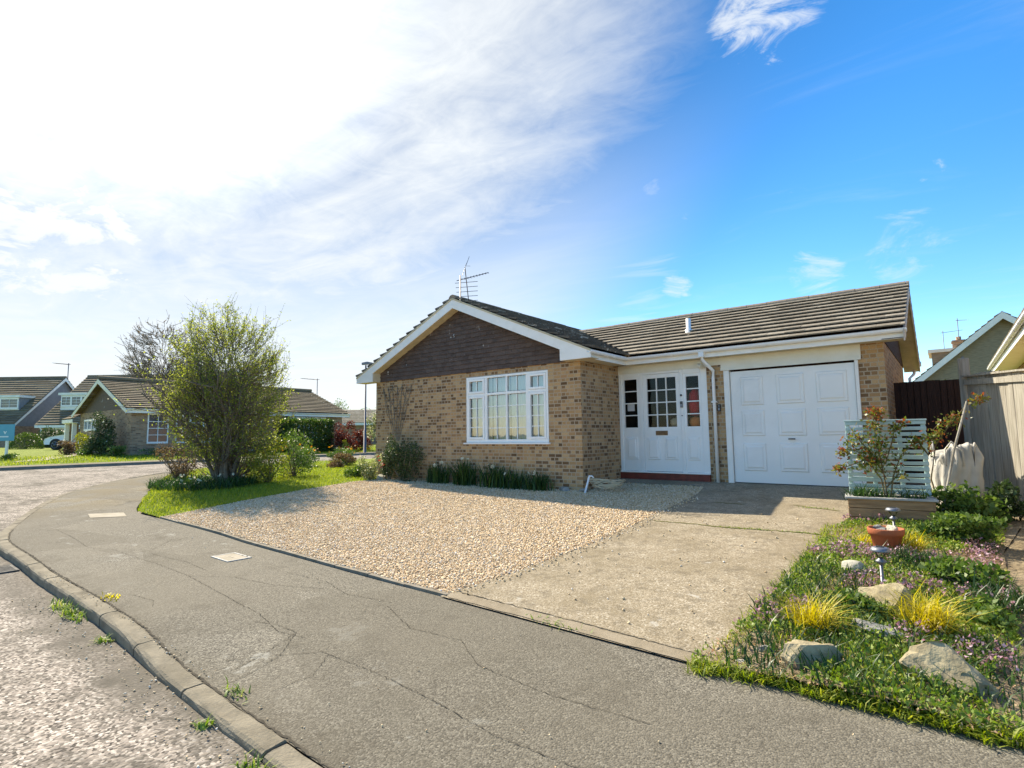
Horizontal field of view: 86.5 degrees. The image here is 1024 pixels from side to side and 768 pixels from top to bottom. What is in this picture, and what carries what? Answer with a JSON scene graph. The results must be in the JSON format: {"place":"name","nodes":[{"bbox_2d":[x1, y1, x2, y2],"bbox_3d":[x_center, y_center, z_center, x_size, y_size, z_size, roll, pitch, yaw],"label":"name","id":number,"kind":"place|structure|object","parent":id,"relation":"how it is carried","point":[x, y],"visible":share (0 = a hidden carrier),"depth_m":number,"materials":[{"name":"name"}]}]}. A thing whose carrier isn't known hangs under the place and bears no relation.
{"place":"outdoors","nodes":[
{"label":"outdoors","id":0,"kind":"place"},
{"bbox_2d":[0,444,375,465],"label":"lawn","id":1,"kind":"structure","parent":0,"point":[34,452],"depth_m":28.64,"materials":[{"name":"green plant"}]},
{"bbox_2d":[0,424,14,454],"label":"agent board","id":2,"kind":"object","parent":1,"relation":"on","point":[7,432],"visible":0.96,"depth_m":23.91,"materials":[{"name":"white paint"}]},
{"bbox_2d":[8,432,43,448],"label":"dome bush","id":3,"kind":"object","parent":1,"relation":"on","point":[35,436],"visible":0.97,"depth_m":38.55,"materials":[{"name":"green plant"}]},
{"bbox_2d":[0,376,73,446],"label":"chalet house","id":4,"kind":"structure","parent":1,"relation":"on","point":[27,404],"depth_m":53.19,"materials":[{"name":"white paint"}]},
{"bbox_2d":[0,398,18,408],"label":"window","id":5,"kind":"structure","parent":4,"relation":"in","point":[5,403],"depth_m":51.36,"materials":[{"name":"white plastic"}]},
{"bbox_2d":[34,426,63,447],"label":"dark hedge","id":6,"kind":"object","parent":1,"relation":"on","point":[47,433],"visible":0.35,"depth_m":43.90,"materials":[{"name":"green plant"}]},
{"bbox_2d":[43,428,79,449],"bbox_3d":[-29.098,3.691,37.052,4.185,1.510,2.020,-1,-5,0],"label":"parked car","id":7,"kind":"object","parent":1,"relation":"on","point":[51,442],"visible":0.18,"depth_m":36.21,"materials":[{"name":"white paint"}]},
{"bbox_2d":[57,439,78,454],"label":"dark red shrub","id":8,"kind":"object","parent":1,"relation":"on","point":[70,447],"visible":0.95,"depth_m":28.18,"materials":[{"name":"brown plant"}]},
{"bbox_2d":[79,410,116,455],"bbox_3d":[-20.380,2.442,26.986,2.373,2.317,1.486,-2,-6,12],"label":"camellia","id":9,"kind":"object","parent":1,"relation":"on","point":[99,444],"visible":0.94,"depth_m":26.93,"materials":[{"name":"green plant"}]},
{"bbox_2d":[105,445,127,456],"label":"shrub","id":10,"kind":"object","parent":1,"relation":"on","point":[118,450],"visible":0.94,"depth_m":25.76,"materials":[{"name":"green plant"}]},
{"bbox_2d":[34,374,235,432],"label":"chalet house","id":11,"kind":"structure","parent":1,"relation":"on","point":[66,405],"depth_m":51.28,"materials":[{"name":"tile"}]},
{"bbox_2d":[61,395,84,406],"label":"window","id":12,"kind":"structure","parent":11,"relation":"in","point":[66,400],"depth_m":51.34,"materials":[{"name":"white plastic"}]},
{"bbox_2d":[115,310,213,379],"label":"bare tree","id":13,"kind":"object","parent":1,"relation":"on","point":[140,353],"visible":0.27,"depth_m":41.10,"materials":[{"name":"brown plant"}]},
{"bbox_2d":[62,376,349,455],"bbox_3d":[-19.309,2.373,34.991,11.595,4.720,12.806,-5,-7,38],"label":"tiled bungalow","id":14,"kind":"object","parent":1,"relation":"on","point":[135,432],"visible":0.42,"depth_m":29.76,"materials":[{"name":"beige paint"}]},
{"bbox_2d":[146,413,168,443],"bbox_3d":[-18.120,2.266,27.838,0.100,1.560,0.950,-5,-7,38],"label":"window","id":15,"kind":"structure","parent":14,"relation":"in","point":[155,435],"depth_m":27.76,"materials":[{"name":"white plastic"}]},
{"bbox_2d":[271,416,334,452],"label":"clipped hedge","id":16,"kind":"object","parent":1,"relation":"on","point":[319,434],"visible":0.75,"depth_m":31.92,"materials":[{"name":"green plant"}]},
{"bbox_2d":[327,420,359,450],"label":"copper shrub","id":17,"kind":"object","parent":1,"relation":"on","point":[339,436],"visible":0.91,"depth_m":32.83,"materials":[{"name":"red plant"}]},
{"bbox_2d":[342,409,375,443],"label":"house","id":18,"kind":"structure","parent":1,"relation":"on","point":[355,415],"depth_m":49.96,"materials":[{"name":"grey concrete"}]},
{"bbox_2d":[349,428,373,449],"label":"bronze shrub","id":19,"kind":"object","parent":1,"relation":"on","point":[359,434],"visible":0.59,"depth_m":34.23,"materials":[{"name":"red plant"}]},
{"bbox_2d":[0,452,375,467],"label":"pavement","id":20,"kind":"structure","parent":0,"point":[119,462],"depth_m":21.49,"materials":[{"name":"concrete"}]},
{"bbox_2d":[362,362,371,452],"bbox_3d":[-8.461,1.434,31.715,0.620,5.500,0.220,-1,-5,0],"label":"street lamp","id":21,"kind":"object","parent":20,"relation":"on","point":[365,430],"visible":0.81,"depth_m":31.61,"materials":[{"name":"metal"}]},
{"bbox_2d":[137,458,376,516],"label":"lawn","id":22,"kind":"structure","parent":0,"point":[316,486],"depth_m":12.49,"materials":[{"name":"green plant"}]},
{"bbox_2d":[151,442,207,478],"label":"brown shrub","id":23,"kind":"object","parent":22,"relation":"on","point":[174,468],"visible":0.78,"depth_m":14.94,"materials":[{"name":"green plant"}]},
{"bbox_2d":[143,469,260,491],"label":"daffodil clump","id":24,"kind":"object","parent":22,"relation":"on","point":[181,483],"visible":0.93,"depth_m":13.51,"materials":[{"name":"green plant"}]},
{"bbox_2d":[107,293,300,482],"bbox_3d":[-7.752,0.128,14.524,3.719,5.290,4.498,-5,-7,38],"label":"multi stem tree","id":25,"kind":"object","parent":22,"relation":"on","point":[233,410],"visible":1,"depth_m":14.15,"materials":[{"name":"green plant"}]},
{"bbox_2d":[209,432,264,480],"bbox_3d":[-7.363,1.970,14.570,1.120,1.498,1.361,-5,-7,38],"label":"bramble","id":26,"kind":"object","parent":22,"relation":"on","point":[230,467],"visible":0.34,"depth_m":14.58,"materials":[{"name":"green plant"}]},
{"bbox_2d":[245,437,293,482],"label":"yellow shrub","id":27,"kind":"object","parent":22,"relation":"on","point":[268,472],"visible":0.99,"depth_m":14.36,"materials":[{"name":"green plant"}]},
{"bbox_2d":[270,428,317,477],"bbox_3d":[-6.521,2.042,16.059,1.363,1.508,1.723,3,-6,-32],"label":"cotoneaster","id":28,"kind":"object","parent":22,"relation":"on","point":[294,464],"visible":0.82,"depth_m":15.87,"materials":[{"name":"green plant"}]},
{"bbox_2d":[282,444,319,465],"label":"wallflower bush","id":29,"kind":"object","parent":22,"relation":"on","point":[311,451],"visible":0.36,"depth_m":20.62,"materials":[{"name":"green plant"}]},
{"bbox_2d":[325,445,356,465],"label":"wallflower bush","id":30,"kind":"object","parent":22,"relation":"on","point":[351,451],"visible":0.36,"depth_m":21.18,"materials":[{"name":"green plant"}]},
{"bbox_2d":[326,452,356,467],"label":"heather","id":31,"kind":"object","parent":22,"relation":"on","point":[337,463],"visible":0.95,"depth_m":19.48,"materials":[{"name":"brown plant"}]},
{"bbox_2d":[356,453,383,479],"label":"variegated shrub","id":32,"kind":"object","parent":22,"relation":"on","point":[372,468],"visible":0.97,"depth_m":14.38,"materials":[{"name":"green plant"}]},
{"bbox_2d":[181,478,702,591],"bbox_3d":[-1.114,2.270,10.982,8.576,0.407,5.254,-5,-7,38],"label":"gravel","id":33,"kind":"structure","parent":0,"point":[360,516],"depth_m":9.56,"materials":[{"name":"beige gravel"}]},
{"bbox_2d":[165,501,558,592],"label":"gravel","id":34,"kind":"structure","parent":33,"relation":"on","point":[211,514],"depth_m":7.16,"materials":[{"name":"beige gravel"}]},
{"bbox_2d":[378,434,398,478],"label":"red tipped bush","id":35,"kind":"object","parent":33,"relation":"on","point":[384,468],"visible":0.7,"depth_m":14.19,"materials":[{"name":"green plant"}]},
{"bbox_2d":[382,438,426,481],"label":"shrub","id":36,"kind":"object","parent":33,"relation":"on","point":[403,471],"visible":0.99,"depth_m":13.73,"materials":[{"name":"green plant"}]},
{"bbox_2d":[420,461,450,483],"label":"iris clump","id":37,"kind":"object","parent":33,"relation":"on","point":[438,475],"visible":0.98,"depth_m":13.09,"materials":[{"name":"green plant"}]},
{"bbox_2d":[448,457,480,485],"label":"iris clump","id":38,"kind":"object","parent":33,"relation":"on","point":[462,477],"visible":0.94,"depth_m":12.55,"materials":[{"name":"green plant"}]},
{"bbox_2d":[472,461,513,488],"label":"iris clump","id":39,"kind":"object","parent":33,"relation":"on","point":[494,480],"visible":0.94,"depth_m":12.02,"materials":[{"name":"green plant"}]},
{"bbox_2d":[498,466,529,489],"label":"iris clump","id":40,"kind":"object","parent":33,"relation":"on","point":[512,484],"visible":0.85,"depth_m":11.65,"materials":[{"name":"green plant"}]},
{"bbox_2d":[516,470,556,491],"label":"iris clump","id":41,"kind":"object","parent":33,"relation":"on","point":[538,483],"visible":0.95,"depth_m":11.29,"materials":[{"name":"green plant"}]},
{"bbox_2d":[584,475,625,492],"bbox_3d":[1.840,1.959,10.648,0.811,0.352,0.354,-3,-6,21],"label":"drain pipe","id":42,"kind":"object","parent":33,"relation":"on","point":[608,485],"visible":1,"depth_m":10.61,"materials":[{"name":"white plastic"}]},
{"bbox_2d":[0,455,1020,767],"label":"road","id":43,"kind":"structure","parent":0,"point":[56,711],"depth_m":3.46,"materials":[{"name":"grey asphalt"}]},
{"bbox_2d":[51,603,87,623],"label":"weed tuft","id":44,"kind":"object","parent":43,"relation":"on","point":[69,613],"visible":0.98,"depth_m":4.94,"materials":[{"name":"green plant"}]},
{"bbox_2d":[10,594,256,767],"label":"road grit","id":45,"kind":"object","parent":43,"relation":"on","point":[176,727],"visible":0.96,"depth_m":3.60,"materials":[{"name":"grey gravel"}]},
{"bbox_2d":[0,472,321,767],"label":"kerb","id":46,"kind":"structure","parent":43,"relation":"on","point":[247,732],"depth_m":3.74,"materials":[{"name":"concrete"}]},
{"bbox_2d":[0,453,375,470],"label":"kerb","id":47,"kind":"structure","parent":43,"relation":"on","point":[73,466],"depth_m":20.83,"materials":[{"name":"concrete"}]},
{"bbox_2d":[230,748,275,767],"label":"weed tuft","id":48,"kind":"object","parent":43,"relation":"on","point":[250,765],"visible":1,"depth_m":2.64,"materials":[{"name":"green plant"}]},
{"bbox_2d":[159,516,449,598],"bbox_3d":[-3.396,2.248,7.445,7.339,0.263,0.174,-5,-7,39],"label":"edging","id":49,"kind":"object","parent":43,"relation":"on","point":[358,572],"visible":0.37,"depth_m":6.50,"materials":[{"name":"concrete"}]},
{"bbox_2d":[0,0,1023,417],"label":"sky","id":50,"kind":"structure","parent":0,"point":[343,164],"materials":[{"name":"blue"}]},
{"bbox_2d":[8,472,1023,767],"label":"pavement","id":51,"kind":"structure","parent":0,"point":[338,704],"depth_m":3.41,"materials":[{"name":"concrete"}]},
{"bbox_2d":[9,529,332,767],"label":"pavement edge dirt","id":52,"kind":"structure","parent":51,"relation":"on","point":[305,750],"depth_m":3.48,"materials":[{"name":"brown soil"}]},
{"bbox_2d":[211,552,251,561],"bbox_3d":[-3.555,2.200,6.887,0.480,0.030,0.300,-5,-7,39],"label":"inspection cover","id":53,"kind":"object","parent":51,"relation":"on","point":[231,557],"visible":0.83,"depth_m":6.85,"materials":[{"name":"concrete"}]},
{"bbox_2d":[57,530,650,767],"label":"pavement cracks","id":54,"kind":"object","parent":51,"relation":"on","point":[370,669],"visible":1,"depth_m":3.72,"materials":[{"name":"black asphalt"}]},
{"bbox_2d":[46,537,889,767],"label":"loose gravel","id":55,"kind":"structure","parent":51,"relation":"on","point":[853,734],"depth_m":3.87,"materials":[{"name":"grey gravel"}]},
{"bbox_2d":[442,478,936,664],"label":"driveway","id":56,"kind":"structure","parent":0,"point":[666,597],"depth_m":5.62,"materials":[{"name":"concrete"}]},
{"bbox_2d":[447,593,710,663],"bbox_3d":[0.339,1.881,4.315,2.482,0.008,0.155,-5,-7,40],"label":"drive edge strip","id":57,"kind":"object","parent":56,"relation":"on","point":[648,646],"visible":0.96,"depth_m":4.13,"materials":[{"name":"beige concrete"}]},
{"bbox_2d":[454,497,807,637],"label":"loose gravel","id":58,"kind":"structure","parent":56,"relation":"on","point":[623,598],"depth_m":6.37,"materials":[{"name":"beige gravel"}]},
{"bbox_2d":[712,492,1023,742],"bbox_3d":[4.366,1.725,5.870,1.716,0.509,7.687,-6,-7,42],"label":"flower bed","id":59,"kind":"object","parent":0,"point":[1014,527],"visible":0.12,"depth_m":3.46,"materials":[{"name":"green plant"}]},
{"bbox_2d":[709,521,837,658],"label":"grass","id":60,"kind":"structure","parent":59,"relation":"on","point":[818,537],"depth_m":4.51,"materials":[{"name":"green plant"}]},
{"bbox_2d":[780,639,842,692],"bbox_3d":[1.868,1.761,3.395,0.356,0.319,0.277,-3,-6,23],"label":"boulder","id":61,"kind":"object","parent":59,"relation":"on","point":[814,648],"visible":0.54,"depth_m":3.33,"materials":[{"name":"stone"}]},
{"bbox_2d":[764,578,866,635],"bbox_3d":[2.116,1.574,3.842,0.730,0.330,0.701,-5,-7,38],"label":"golden sedge","id":62,"kind":"object","parent":59,"relation":"on","point":[805,611],"visible":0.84,"depth_m":3.81,"materials":[{"name":"yellow plant"}]},
{"bbox_2d":[681,648,1023,748],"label":"grass","id":63,"kind":"structure","parent":59,"relation":"on","point":[854,700],"depth_m":2.96,"materials":[{"name":"green plant"}]},
{"bbox_2d":[841,560,865,574],"bbox_3d":[3.187,1.715,5.072,0.219,0.141,0.181,-3,-6,27],"label":"stone","id":64,"kind":"object","parent":59,"relation":"on","point":[852,564],"visible":0.52,"depth_m":5.04,"materials":[{"name":"white stone"}]},
{"bbox_2d":[827,586,886,617],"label":"leafy clump","id":65,"kind":"object","parent":59,"relation":"on","point":[850,600],"visible":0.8,"depth_m":4.08,"materials":[{"name":"green plant"}]},
{"bbox_2d":[691,515,1023,733],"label":"weeds","id":66,"kind":"object","parent":59,"relation":"on","point":[1012,632],"visible":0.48,"depth_m":3.71,"materials":[{"name":"green plant"}]},
{"bbox_2d":[700,521,1023,744],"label":"dry leaves","id":67,"kind":"object","parent":59,"relation":"on","point":[915,701],"visible":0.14,"depth_m":3.46,"materials":[{"name":"plant"}]},
{"bbox_2d":[850,618,903,637],"bbox_3d":[2.480,1.682,3.707,0.180,0.093,0.323,0,-6,-12],"label":"stone","id":68,"kind":"object","parent":59,"relation":"on","point":[870,625],"visible":0.54,"depth_m":3.68,"materials":[{"name":"grey stone"}]},
{"bbox_2d":[733,511,1022,680],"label":"deadnettle","id":69,"kind":"object","parent":59,"relation":"on","point":[961,590],"visible":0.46,"depth_m":4.49,"materials":[{"name":"purple plant"}]},
{"bbox_2d":[870,545,890,581],"bbox_3d":[3.140,1.614,4.617,0.154,0.463,0.154,-5,-7,38],"label":"solar lamp","id":70,"kind":"object","parent":59,"relation":"on","point":[880,561],"visible":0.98,"depth_m":4.61,"materials":[{"name":"metal"}]},
{"bbox_2d":[867,525,904,552],"bbox_3d":[3.916,1.652,5.687,0.334,0.293,0.334,-5,-7,38],"label":"terracotta pot","id":71,"kind":"object","parent":59,"relation":"on","point":[893,538],"visible":0.66,"depth_m":5.58,"materials":[{"name":"orange ceramic"}]},
{"bbox_2d":[857,583,915,611],"bbox_3d":[2.870,1.669,4.185,0.249,0.291,0.369,-1,-5,2],"label":"boulder","id":72,"kind":"object","parent":59,"relation":"on","point":[881,589],"visible":0.44,"depth_m":4.14,"materials":[{"name":"stone"}]},
{"bbox_2d":[844,419,938,521],"bbox_3d":[4.926,1.155,7.144,0.980,1.377,0.520,-4,-6,32],"label":"planter","id":73,"kind":"object","parent":59,"relation":"on","point":[912,507],"visible":0.7,"depth_m":7.11,"materials":[{"name":"grey wood"}]},
{"bbox_2d":[837,477,928,500],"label":"planter bulbs","id":74,"kind":"object","parent":73,"relation":"in","point":[864,492],"visible":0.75,"depth_m":7.09,"materials":[{"name":"green plant"}]},
{"bbox_2d":[831,403,941,497],"bbox_3d":[4.842,0.893,7.104,1.223,1.303,0.368,-3,-6,23],"label":"rose bush","id":75,"kind":"object","parent":73,"relation":"in","point":[870,459],"visible":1,"depth_m":7.12,"materials":[{"name":"green plant"}]},
{"bbox_2d":[882,524,937,553],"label":"golden sedge","id":76,"kind":"object","parent":59,"relation":"on","point":[912,540],"visible":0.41,"depth_m":5.56,"materials":[{"name":"yellow plant"}]},
{"bbox_2d":[859,538,978,568],"bbox_3d":[3.874,1.607,5.185,0.984,0.237,0.820,-5,-7,38],"label":"bluebell clump","id":77,"kind":"object","parent":59,"relation":"on","point":[908,556],"visible":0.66,"depth_m":5.18,"materials":[{"name":"purple plant"}]},
{"bbox_2d":[865,573,996,634],"bbox_3d":[2.854,1.520,3.737,0.786,0.356,0.726,3,-7,-35],"label":"golden sedge","id":78,"kind":"object","parent":59,"relation":"on","point":[937,619],"visible":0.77,"depth_m":3.72,"materials":[{"name":"yellow plant"}]},
{"bbox_2d":[899,641,999,697],"bbox_3d":[2.486,1.678,3.088,0.290,0.405,0.408,3,-6,-31],"label":"boulder","id":79,"kind":"object","parent":59,"relation":"on","point":[939,655],"visible":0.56,"depth_m":3.07,"materials":[{"name":"stone"}]},
{"bbox_2d":[913,392,990,488],"bbox_3d":[5.783,0.935,7.148,0.889,1.650,0.322,-5,-7,38],"label":"arching rose","id":80,"kind":"object","parent":59,"relation":"on","point":[981,398],"visible":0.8,"depth_m":7.20,"materials":[{"name":"green plant"}]},
{"bbox_2d":[942,401,967,512],"bbox_3d":[5.707,0.946,7.019,0.469,1.453,0.037,-1,-5,1],"label":"garden stick","id":81,"kind":"object","parent":59,"relation":"on","point":[955,444],"visible":0.79,"depth_m":7.03,"materials":[{"name":"brown wood"}]},
{"bbox_2d":[928,441,984,503],"bbox_3d":[6.293,1.274,7.710,0.581,0.939,0.594,-3,-6,18],"label":"builders bag","id":82,"kind":"object","parent":59,"relation":"on","point":[968,462],"visible":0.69,"depth_m":7.50,"materials":[{"name":"white fabric"}]},
{"bbox_2d":[915,510,1009,542],"bbox_3d":[4.899,1.577,5.961,0.668,0.416,0.745,-1,-5,-1],"label":"leafy clump","id":83,"kind":"object","parent":59,"relation":"on","point":[962,525],"visible":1,"depth_m":5.82,"materials":[{"name":"green plant"}]},
{"bbox_2d":[918,552,1013,589],"bbox_3d":[3.820,1.625,4.623,0.500,0.298,0.606,1,-6,-14],"label":"leafy clump","id":84,"kind":"object","parent":59,"relation":"on","point":[942,566],"visible":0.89,"depth_m":4.59,"materials":[{"name":"green plant"}]},
{"bbox_2d":[922,479,1011,522],"bbox_3d":[5.627,1.512,6.849,0.984,0.610,0.856,-5,-7,38],"label":"bergenia","id":85,"kind":"object","parent":59,"relation":"on","point":[969,501],"visible":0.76,"depth_m":6.71,"materials":[{"name":"green plant"}]},
{"bbox_2d":[939,568,1023,633],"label":"spanish bluebell","id":86,"kind":"object","parent":59,"relation":"on","point":[1019,601],"visible":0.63,"depth_m":4.15,"materials":[{"name":"purple plant"}]},
{"bbox_2d":[946,591,1017,626],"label":"leafy clump","id":87,"kind":"object","parent":59,"relation":"on","point":[983,606],"visible":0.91,"depth_m":3.82,"materials":[{"name":"green plant"}]},
{"bbox_2d":[984,478,1023,521],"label":"dark shrub","id":88,"kind":"object","parent":59,"relation":"on","point":[1003,490],"visible":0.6,"depth_m":6.75,"materials":[{"name":"green plant"}]},
{"bbox_2d":[1004,515,1023,645],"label":"soil path","id":89,"kind":"structure","parent":0,"point":[1014,556],"depth_m":5.34,"materials":[{"name":"brown soil"}]},
{"bbox_2d":[957,356,1023,505],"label":"board fence","id":90,"kind":"object","parent":89,"relation":"on","point":[993,428],"visible":0.68,"depth_m":7.95,"materials":[{"name":"grey wood"}]},
{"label":"garden ground","id":91,"kind":"structure","parent":0,"visible":0},
{"bbox_2d":[355,281,921,489],"bbox_3d":[3.988,0.423,15.835,12.652,4.817,11.256,-5,-7,38],"label":"brick bungalow","id":92,"kind":"object","parent":91,"relation":"on","point":[786,388],"visible":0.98,"depth_m":11.50,"materials":[{"name":"beige brick"}]},
{"bbox_2d":[383,385,411,439],"bbox_3d":[-3.088,0.778,14.614,1.193,1.464,0.023,-5,-7,38],"label":"wall trellis","id":93,"kind":"object","parent":92,"relation":"attached to","point":[396,436],"depth_m":14.59,"materials":[{"name":"brown wood"}]},
{"bbox_2d":[473,378,492,439],"bbox_3d":[-0.702,0.623,12.978,0.620,1.600,0.081,-5,-7,38],"label":"curtain","id":94,"kind":"object","parent":92,"relation":"hanging from","point":[479,411],"visible":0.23,"depth_m":12.99,"materials":[{"name":"beige fabric"}]},
{"bbox_2d":[494,376,510,438],"bbox_3d":[-0.241,0.583,12.612,0.500,1.600,0.081,-5,-7,38],"label":"curtain","id":95,"kind":"object","parent":92,"relation":"hanging from","point":[501,399],"visible":0.45,"depth_m":12.63,"materials":[{"name":"beige fabric"}]},
{"bbox_2d":[463,370,550,443],"bbox_3d":[-0.160,0.566,12.321,2.490,1.588,0.135,-5,-7,38],"label":"window","id":96,"kind":"structure","parent":92,"relation":"in","point":[484,394],"depth_m":12.26,"materials":[{"name":"white plastic"}]},
{"bbox_2d":[511,375,525,438],"bbox_3d":[0.193,0.545,12.268,0.550,1.600,0.081,-5,-7,38],"label":"curtain","id":97,"kind":"object","parent":92,"relation":"hanging from","point":[521,382],"visible":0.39,"depth_m":12.30,"materials":[{"name":"beige fabric"}]},
{"bbox_2d":[532,375,543,436],"bbox_3d":[0.658,0.504,11.899,0.520,1.600,0.081,-5,-7,38],"label":"curtain","id":98,"kind":"object","parent":92,"relation":"hanging from","point":[541,409],"visible":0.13,"depth_m":11.96,"materials":[{"name":"beige fabric"}]},
{"bbox_2d":[642,372,682,471],"bbox_3d":[3.254,0.821,11.693,0.900,2.095,0.100,-5,-7,38],"label":"front door","id":99,"kind":"structure","parent":92,"relation":"in","point":[663,445],"depth_m":11.68,"materials":[{"name":"white paint"}]},
{"bbox_2d":[688,389,699,415],"bbox_3d":[3.870,0.375,11.494,0.286,0.580,0.286,-5,-7,38],"label":"coat","id":100,"kind":"object","parent":92,"relation":"hanging from","point":[693,406],"visible":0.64,"depth_m":11.39,"materials":[{"name":"red fabric"}]},
{"bbox_2d":[730,362,862,487],"bbox_3d":[5.207,0.793,10.142,2.130,2.220,0.102,-5,-7,38],"label":"garage door","id":101,"kind":"structure","parent":92,"relation":"in","point":[789,424],"depth_m":10.11,"materials":[{"name":"white metal"}]},
{"bbox_2d":[893,379,964,477],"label":"dark gate","id":102,"kind":"structure","parent":92,"relation":"attached to","point":[930,401],"depth_m":9.99,"materials":[{"name":"brown wood"}]},
{"label":"back garden","id":103,"kind":"structure","parent":0,"visible":0},
{"bbox_2d":[912,311,1016,381],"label":"gable house","id":104,"kind":"structure","parent":103,"relation":"on","point":[978,348],"depth_m":26.01,"materials":[{"name":"beige paint"}]},
{"bbox_2d":[987,308,1023,372],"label":"bungalow","id":105,"kind":"object","parent":103,"relation":"on","point":[1009,354],"visible":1,"depth_m":13.98,"materials":[{"name":"beige paint"}]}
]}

